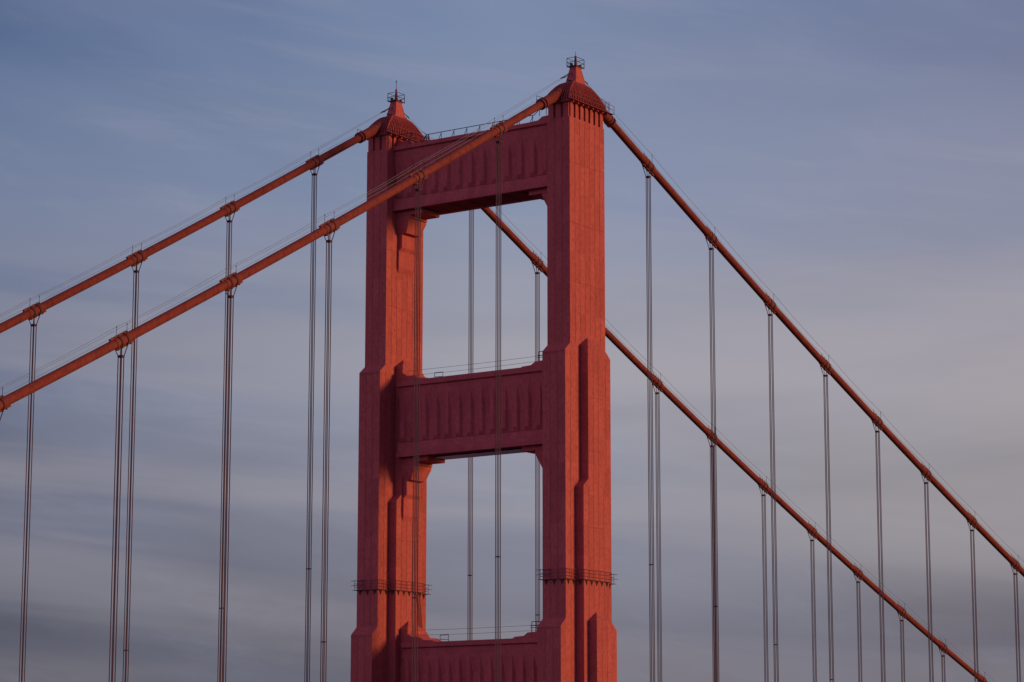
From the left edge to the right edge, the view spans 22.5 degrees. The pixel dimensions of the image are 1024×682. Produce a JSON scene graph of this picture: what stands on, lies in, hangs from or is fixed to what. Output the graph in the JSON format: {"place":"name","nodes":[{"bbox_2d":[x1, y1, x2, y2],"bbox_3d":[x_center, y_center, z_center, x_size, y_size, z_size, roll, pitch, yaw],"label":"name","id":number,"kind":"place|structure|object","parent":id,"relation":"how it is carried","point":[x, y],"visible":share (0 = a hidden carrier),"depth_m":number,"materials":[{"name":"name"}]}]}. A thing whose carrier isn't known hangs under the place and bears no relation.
{"place":"outdoors","nodes":[
{"label":"outdoors","id":0,"kind":"place"},
{"bbox_2d":[0,0,1023,681],"label":"sky","id":1,"kind":"structure","parent":0,"point":[863,160],"materials":[{"name":"blue"}]},
{"label":"water","id":2,"kind":"structure","parent":0,"visible":0},
{"bbox_2d":[350,52,616,681],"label":"bridge tower","id":3,"kind":"structure","parent":2,"relation":"on","point":[556,410],"depth_m":309.36,"materials":[{"name":"red metal"}]},
{"bbox_2d":[351,579,431,598],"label":"work platform","id":4,"kind":"structure","parent":3,"relation":"attached to","point":[392,591],"depth_m":312.51,"materials":[{"name":"paint"}]},
{"bbox_2d":[0,107,990,681],"bbox_3d":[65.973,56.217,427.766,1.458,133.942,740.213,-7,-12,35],"label":"cable","id":5,"kind":"object","parent":3,"relation":"attached to","point":[136,257],"visible":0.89,"depth_m":320.80,"materials":[{"name":"orange paint"}]},
{"bbox_2d":[19,312,40,681],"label":"suspender","id":6,"kind":"object","parent":5,"relation":"hanging from","point":[33,325],"visible":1,"depth_m":267.09,"materials":[{"name":"metal"}]},
{"bbox_2d":[122,259,142,681],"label":"suspender","id":7,"kind":"object","parent":5,"relation":"hanging from","point":[136,271],"visible":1,"depth_m":280.13,"materials":[{"name":"metal"}]},
{"bbox_2d":[217,209,235,681],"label":"suspender","id":8,"kind":"object","parent":5,"relation":"hanging from","point":[228,227],"visible":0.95,"depth_m":293.73,"materials":[{"name":"metal"}]},
{"bbox_2d":[304,162,320,681],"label":"suspender","id":9,"kind":"object","parent":5,"relation":"hanging from","point":[312,367],"visible":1,"depth_m":306.18,"materials":[{"name":"metal"}]},
{"bbox_2d":[467,210,473,639],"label":"suspender","id":10,"kind":"object","parent":5,"relation":"hanging from","point":[470,294],"visible":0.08,"depth_m":331.94,"materials":[{"name":"metal"}]},
{"bbox_2d":[532,262,542,631],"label":"suspender","id":11,"kind":"object","parent":5,"relation":"hanging from","point":[536,273],"visible":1,"depth_m":343.84,"materials":[{"name":"metal"}]},
{"bbox_2d":[653,383,661,681],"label":"suspender","id":12,"kind":"object","parent":5,"relation":"hanging from","point":[659,564],"visible":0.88,"depth_m":367.96,"materials":[{"name":"metal"}]},
{"bbox_2d":[707,438,716,681],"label":"suspender","id":13,"kind":"object","parent":5,"relation":"hanging from","point":[712,535],"visible":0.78,"depth_m":379.92,"materials":[{"name":"metal"}]},
{"bbox_2d":[759,486,768,681],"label":"suspender","id":14,"kind":"object","parent":5,"relation":"hanging from","point":[764,580],"visible":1,"depth_m":391.56,"materials":[{"name":"metal"}]},
{"bbox_2d":[808,531,816,681],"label":"suspender","id":15,"kind":"object","parent":5,"relation":"hanging from","point":[814,628],"visible":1,"depth_m":403.30,"materials":[{"name":"metal"}]},
{"bbox_2d":[854,573,861,681],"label":"suspender","id":16,"kind":"object","parent":5,"relation":"hanging from","point":[858,619],"visible":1,"depth_m":415.33,"materials":[{"name":"metal"}]},
{"bbox_2d":[898,614,905,681],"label":"suspender","id":17,"kind":"object","parent":5,"relation":"hanging from","point":[903,666],"visible":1,"depth_m":427.26,"materials":[{"name":"metal"}]},
{"bbox_2d":[939,647,946,681],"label":"suspender","id":18,"kind":"object","parent":5,"relation":"hanging from","point":[942,656],"visible":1,"depth_m":439.08,"materials":[{"name":"metal"}]},
{"bbox_2d":[0,73,1023,576],"bbox_3d":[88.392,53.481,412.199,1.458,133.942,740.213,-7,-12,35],"label":"cable","id":19,"kind":"object","parent":3,"relation":"attached to","point":[236,279],"visible":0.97,"depth_m":290.39,"materials":[{"name":"orange paint"}]},
{"bbox_2d":[109,341,128,681],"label":"suspender","id":20,"kind":"object","parent":19,"relation":"hanging from","point":[120,356],"visible":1,"depth_m":238.59,"materials":[{"name":"metal"}]},
{"bbox_2d":[220,282,237,681],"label":"suspender","id":21,"kind":"object","parent":19,"relation":"hanging from","point":[230,296],"visible":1,"depth_m":251.61,"materials":[{"name":"metal"}]},
{"bbox_2d":[320,228,335,681],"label":"suspender","id":22,"kind":"object","parent":19,"relation":"hanging from","point":[328,241],"visible":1,"depth_m":264.60,"materials":[{"name":"metal"}]},
{"bbox_2d":[411,177,424,681],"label":"suspender","id":23,"kind":"object","parent":19,"relation":"hanging from","point":[418,189],"visible":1,"depth_m":277.64,"materials":[{"name":"metal"}]},
{"bbox_2d":[494,129,504,681],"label":"suspender","id":24,"kind":"object","parent":19,"relation":"hanging from","point":[499,142],"visible":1,"depth_m":290.38,"materials":[{"name":"metal"}]},
{"bbox_2d":[642,165,654,681],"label":"suspender","id":25,"kind":"object","parent":19,"relation":"hanging from","point":[647,177],"visible":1,"depth_m":316.95,"materials":[{"name":"metal"}]},
{"bbox_2d":[706,237,718,681],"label":"suspender","id":26,"kind":"object","parent":19,"relation":"hanging from","point":[712,249],"visible":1,"depth_m":328.78,"materials":[{"name":"metal"}]},
{"bbox_2d":[765,304,778,681],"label":"suspender","id":27,"kind":"object","parent":19,"relation":"hanging from","point":[769,315],"visible":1,"depth_m":340.55,"materials":[{"name":"metal"}]},
{"bbox_2d":[820,366,833,681],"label":"suspender","id":28,"kind":"object","parent":19,"relation":"hanging from","point":[826,376],"visible":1,"depth_m":352.27,"materials":[{"name":"metal"}]},
{"bbox_2d":[873,422,885,681],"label":"suspender","id":29,"kind":"object","parent":19,"relation":"hanging from","point":[876,431],"visible":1,"depth_m":364.18,"materials":[{"name":"metal"}]},
{"bbox_2d":[921,473,933,681],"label":"suspender","id":30,"kind":"object","parent":19,"relation":"hanging from","point":[925,483],"visible":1,"depth_m":375.92,"materials":[{"name":"metal"}]},
{"bbox_2d":[967,521,978,681],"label":"suspender","id":31,"kind":"object","parent":19,"relation":"hanging from","point":[973,603],"visible":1,"depth_m":387.78,"materials":[{"name":"metal"}]},
{"bbox_2d":[1011,565,1020,681],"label":"suspender","id":32,"kind":"object","parent":19,"relation":"hanging from","point":[1014,573],"visible":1,"depth_m":399.64,"materials":[{"name":"metal"}]},
{"bbox_2d":[538,568,617,588],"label":"work platform","id":33,"kind":"structure","parent":3,"relation":"attached to","point":[573,580],"depth_m":296.93,"materials":[{"name":"paint"}]}
]}

